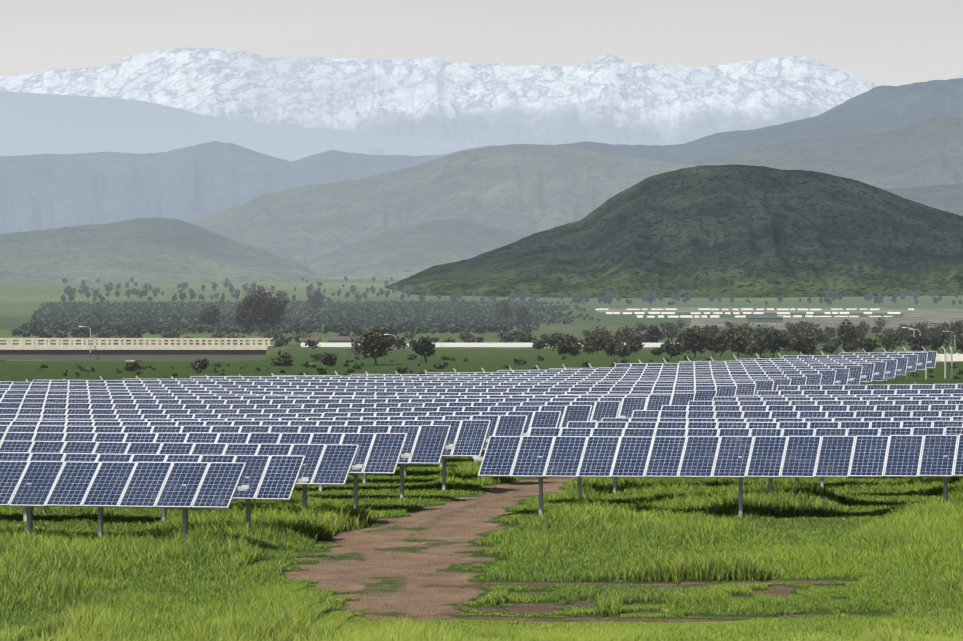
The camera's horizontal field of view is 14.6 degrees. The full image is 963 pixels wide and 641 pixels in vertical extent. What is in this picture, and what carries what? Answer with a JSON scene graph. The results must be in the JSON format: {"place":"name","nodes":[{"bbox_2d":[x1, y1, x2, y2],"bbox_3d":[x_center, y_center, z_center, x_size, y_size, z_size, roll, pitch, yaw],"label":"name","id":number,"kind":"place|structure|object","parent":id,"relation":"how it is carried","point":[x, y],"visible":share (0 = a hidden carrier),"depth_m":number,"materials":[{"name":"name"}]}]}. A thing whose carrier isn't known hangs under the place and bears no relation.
{"place":"outdoors","nodes":[
{"label":"outdoors","id":0,"kind":"place"},
{"bbox_2d":[0,217,326,282],"bbox_3d":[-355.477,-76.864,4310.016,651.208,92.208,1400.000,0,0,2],"label":"hill","id":1,"kind":"structure","parent":0,"point":[151,249],"depth_m":4171.55,"materials":[{"name":"green plant"}]},
{"bbox_2d":[0,91,489,160],"bbox_3d":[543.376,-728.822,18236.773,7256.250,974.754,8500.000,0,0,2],"label":"mountain","id":2,"kind":"structure","parent":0,"point":[35,123],"depth_m":19190.72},
{"bbox_2d":[0,141,496,233],"bbox_3d":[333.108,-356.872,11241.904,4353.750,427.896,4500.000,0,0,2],"label":"mountain","id":3,"kind":"structure","parent":0,"point":[44,191],"depth_m":11267.78,"materials":[{"name":"stone"}]},
{"bbox_2d":[303,219,526,279],"bbox_3d":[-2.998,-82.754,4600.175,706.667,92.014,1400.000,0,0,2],"label":"hill","id":4,"kind":"structure","parent":0,"point":[403,252],"depth_m":4534.15,"materials":[{"name":"green plant"}]},
{"bbox_2d":[188,144,697,263],"bbox_3d":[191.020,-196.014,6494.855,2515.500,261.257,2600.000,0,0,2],"label":"hill","id":5,"kind":"structure","parent":0,"point":[526,189],"depth_m":6445.25,"materials":[{"name":"grey"}]},
{"bbox_2d":[0,47,962,154],"bbox_3d":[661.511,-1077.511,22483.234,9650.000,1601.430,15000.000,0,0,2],"label":"mountain range","id":6,"kind":"structure","parent":0,"point":[611,99],"depth_m":22951.59,"materials":[{"name":"white snow"}]},
{"bbox_2d":[0,279,962,638],"bbox_3d":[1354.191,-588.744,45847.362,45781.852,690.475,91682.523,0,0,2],"label":"ground","id":7,"kind":"structure","parent":0,"point":[20,303],"depth_m":335.46,"materials":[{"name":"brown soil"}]},
{"bbox_2d":[123,362,141,371],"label":"bush","id":8,"kind":"object","parent":7,"relation":"on","point":[131,366],"visible":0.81,"depth_m":345.33,"materials":[{"name":"green plant"}]},
{"bbox_2d":[0,338,281,360],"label":"bridge","id":9,"kind":"structure","parent":7,"relation":"on","point":[22,350],"depth_m":651.11,"materials":[{"name":"concrete"}]},
{"bbox_2d":[37,363,270,376],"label":"bushes","id":10,"kind":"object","parent":7,"relation":"on","point":[136,371],"depth_m":346.89,"materials":[{"name":"green plant"}]},
{"bbox_2d":[191,359,209,369],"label":"bush","id":11,"kind":"object","parent":7,"relation":"on","point":[199,363],"visible":0.96,"depth_m":345.24,"materials":[{"name":"green plant"}]},
{"bbox_2d":[198,303,220,325],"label":"tree","id":12,"kind":"object","parent":7,"relation":"on","point":[209,315],"visible":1,"depth_m":1208.06,"materials":[{"name":"green plant"}]},
{"bbox_2d":[62,276,392,287],"bbox_3d":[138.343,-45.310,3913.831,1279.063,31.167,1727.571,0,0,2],"label":"tree line","id":13,"kind":"object","parent":7,"relation":"on","point":[64,280],"visible":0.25,"depth_m":3396.68,"materials":[{"name":"green plant"}]},
{"bbox_2d":[233,301,254,334],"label":"tree","id":14,"kind":"object","parent":7,"relation":"on","point":[241,320],"visible":0.48,"depth_m":1048.82,"materials":[{"name":"green plant"}]},
{"bbox_2d":[241,283,276,335],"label":"tree","id":15,"kind":"object","parent":7,"relation":"on","point":[258,309],"visible":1,"depth_m":1020.74,"materials":[{"name":"green plant"}]},
{"bbox_2d":[265,290,288,332],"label":"tree","id":16,"kind":"object","parent":7,"relation":"on","point":[279,308],"visible":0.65,"depth_m":1074.08,"materials":[{"name":"green plant"}]},
{"bbox_2d":[269,350,293,365],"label":"bush","id":17,"kind":"object","parent":7,"relation":"on","point":[283,359],"visible":0.98,"depth_m":375.42,"materials":[{"name":"green plant"}]},
{"bbox_2d":[38,328,560,350],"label":"tree belt","id":18,"kind":"object","parent":7,"relation":"on","point":[520,336],"visible":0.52,"depth_m":785.14,"materials":[{"name":"green plant"}]},
{"bbox_2d":[11,299,600,336],"bbox_3d":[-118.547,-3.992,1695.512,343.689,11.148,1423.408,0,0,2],"label":"olive orchard","id":19,"kind":"object","parent":7,"relation":"on","point":[49,318],"visible":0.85,"depth_m":1622.04,"materials":[{"name":"green plant"}]},
{"bbox_2d":[307,289,324,311],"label":"tree","id":20,"kind":"object","parent":7,"relation":"on","point":[314,301],"visible":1,"depth_m":1871.78,"materials":[{"name":"green plant"}]},
{"bbox_2d":[319,352,337,365],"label":"bush","id":21,"kind":"object","parent":7,"relation":"on","point":[329,359],"visible":0.96,"depth_m":375.38,"materials":[{"name":"green plant"}]},
{"bbox_2d":[60,282,612,303],"bbox_3d":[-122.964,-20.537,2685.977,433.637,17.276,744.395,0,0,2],"label":"tree line","id":22,"kind":"object","parent":7,"relation":"on","point":[70,291],"visible":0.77,"depth_m":2699.62,"materials":[{"name":"green plant"}]},
{"bbox_2d":[347,326,395,364],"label":"tree","id":23,"kind":"object","parent":7,"relation":"on","point":[375,345],"visible":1,"depth_m":382.36,"materials":[{"name":"green plant"}]},
{"bbox_2d":[412,336,434,361],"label":"tree","id":24,"kind":"object","parent":7,"relation":"on","point":[424,348],"visible":1,"depth_m":396.75,"materials":[{"name":"green plant"}]},
{"bbox_2d":[0,456,962,640],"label":"grass","id":25,"kind":"structure","parent":7,"relation":"on","point":[59,581],"depth_m":92.63,"materials":[{"name":"green plant"}]},
{"bbox_2d":[0,351,962,536],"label":"solar array","id":26,"kind":"object","parent":7,"relation":"on","point":[216,442],"visible":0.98,"depth_m":123.42,"materials":[{"name":"blue glass"}]},
{"bbox_2d":[25,346,952,382],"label":"perimeter fence","id":27,"kind":"object","parent":7,"relation":"on","point":[736,360],"visible":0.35,"depth_m":273.18,"materials":[{"name":"grey metal"}]},
{"bbox_2d":[494,299,513,318],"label":"tree","id":28,"kind":"object","parent":7,"relation":"on","point":[503,310],"visible":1,"depth_m":1624.55,"materials":[{"name":"green plant"}]},
{"bbox_2d":[512,304,527,320],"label":"tree","id":29,"kind":"object","parent":7,"relation":"on","point":[520,312],"visible":0.98,"depth_m":1559.95,"materials":[{"name":"green plant"}]},
{"bbox_2d":[299,316,782,345],"bbox_3d":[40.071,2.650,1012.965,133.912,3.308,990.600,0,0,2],"label":"houses","id":30,"kind":"structure","parent":7,"relation":"on","point":[346,339],"depth_m":722.39,"materials":[{"name":"beige"}]},
{"bbox_2d":[280,353,962,378],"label":"scrub","id":31,"kind":"object","parent":7,"relation":"on","point":[322,370],"visible":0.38,"depth_m":363.11,"materials":[{"name":"green plant"}]},
{"bbox_2d":[613,344,629,357],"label":"bush","id":32,"kind":"object","parent":7,"relation":"on","point":[622,351],"visible":1,"depth_m":440.74,"materials":[{"name":"green plant"}]},
{"bbox_2d":[644,323,661,342],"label":"tree","id":33,"kind":"object","parent":7,"relation":"on","point":[653,335],"visible":1,"depth_m":702.51,"materials":[{"name":"green plant"}]},
{"bbox_2d":[660,340,683,358],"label":"tree","id":34,"kind":"object","parent":7,"relation":"on","point":[673,349],"visible":1,"depth_m":427.73,"materials":[{"name":"green plant"}]},
{"bbox_2d":[678,327,710,357],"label":"tree","id":35,"kind":"object","parent":7,"relation":"on","point":[694,340],"visible":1,"depth_m":439.64,"materials":[{"name":"green plant"}]},
{"bbox_2d":[723,323,752,356],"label":"tree","id":36,"kind":"object","parent":7,"relation":"on","point":[737,341],"visible":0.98,"depth_m":452.58,"materials":[{"name":"green plant"}]},
{"bbox_2d":[541,320,962,356],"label":"tree belt","id":37,"kind":"object","parent":7,"relation":"on","point":[608,342],"visible":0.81,"depth_m":536.95,"materials":[{"name":"green plant"}]},
{"bbox_2d":[571,288,962,305],"bbox_3d":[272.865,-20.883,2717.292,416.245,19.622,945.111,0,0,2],"label":"tree line","id":38,"kind":"object","parent":7,"relation":"on","point":[867,296],"visible":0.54,"depth_m":2507.43,"materials":[{"name":"green plant"}]},
{"bbox_2d":[582,318,962,339],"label":"tree","id":39,"kind":"object","parent":7,"relation":"on","point":[878,329],"visible":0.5,"depth_m":1139.38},
{"bbox_2d":[761,330,790,357],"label":"tree","id":40,"kind":"object","parent":7,"relation":"on","point":[774,341],"visible":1,"depth_m":439.73,"materials":[{"name":"green plant"}]},
{"bbox_2d":[596,307,962,329],"bbox_3d":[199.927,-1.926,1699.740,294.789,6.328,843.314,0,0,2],"label":"crop covers","id":41,"kind":"object","parent":7,"relation":"on","point":[929,315],"visible":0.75,"depth_m":1754.56,"materials":[{"name":"grey plastic"}]},
{"bbox_2d":[788,333,814,354],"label":"tree","id":42,"kind":"object","parent":7,"relation":"on","point":[802,344],"visible":1,"depth_m":440.17,"materials":[{"name":"green plant"}]},
{"bbox_2d":[837,319,856,344],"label":"tree","id":43,"kind":"object","parent":7,"relation":"on","point":[847,332],"visible":0.9,"depth_m":578.79,"materials":[{"name":"green plant"}]},
{"bbox_2d":[883,353,962,360],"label":"white wall","id":44,"kind":"structure","parent":7,"relation":"on","point":[957,357],"depth_m":389.36,"materials":[{"name":"white paint"}]},
{"bbox_2d":[0,0,962,85],"label":"sky","id":45,"kind":"structure","parent":0,"point":[881,42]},
{"bbox_2d":[266,342,956,353],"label":"wall","id":46,"kind":"structure","parent":0,"point":[325,345],"depth_m":648.77,"materials":[{"name":"grey concrete"}]},
{"bbox_2d":[79,326,954,352],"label":"street lamps","id":47,"kind":"object","parent":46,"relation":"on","point":[395,336],"visible":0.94,"depth_m":648.32,"materials":[{"name":"grey metal"}]},
{"bbox_2d":[384,164,962,297],"bbox_3d":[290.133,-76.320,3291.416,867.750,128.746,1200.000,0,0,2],"label":"hill","id":48,"kind":"structure","parent":0,"point":[739,231],"depth_m":3071.51,"materials":[{"name":"green plant"}]},
{"bbox_2d":[558,78,962,161],"bbox_3d":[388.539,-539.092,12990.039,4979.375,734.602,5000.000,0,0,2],"label":"mountain","id":49,"kind":"structure","parent":0,"point":[879,109],"depth_m":13598.37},
{"bbox_2d":[672,115,962,189],"bbox_3d":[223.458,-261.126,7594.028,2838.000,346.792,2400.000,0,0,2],"label":"hill","id":50,"kind":"structure","parent":0,"point":[928,152],"depth_m":7727.60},
{"bbox_2d":[884,183,962,215],"bbox_3d":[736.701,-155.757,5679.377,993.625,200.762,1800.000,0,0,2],"label":"hill","id":51,"kind":"structure","parent":0,"point":[947,197],"depth_m":5843.24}
]}

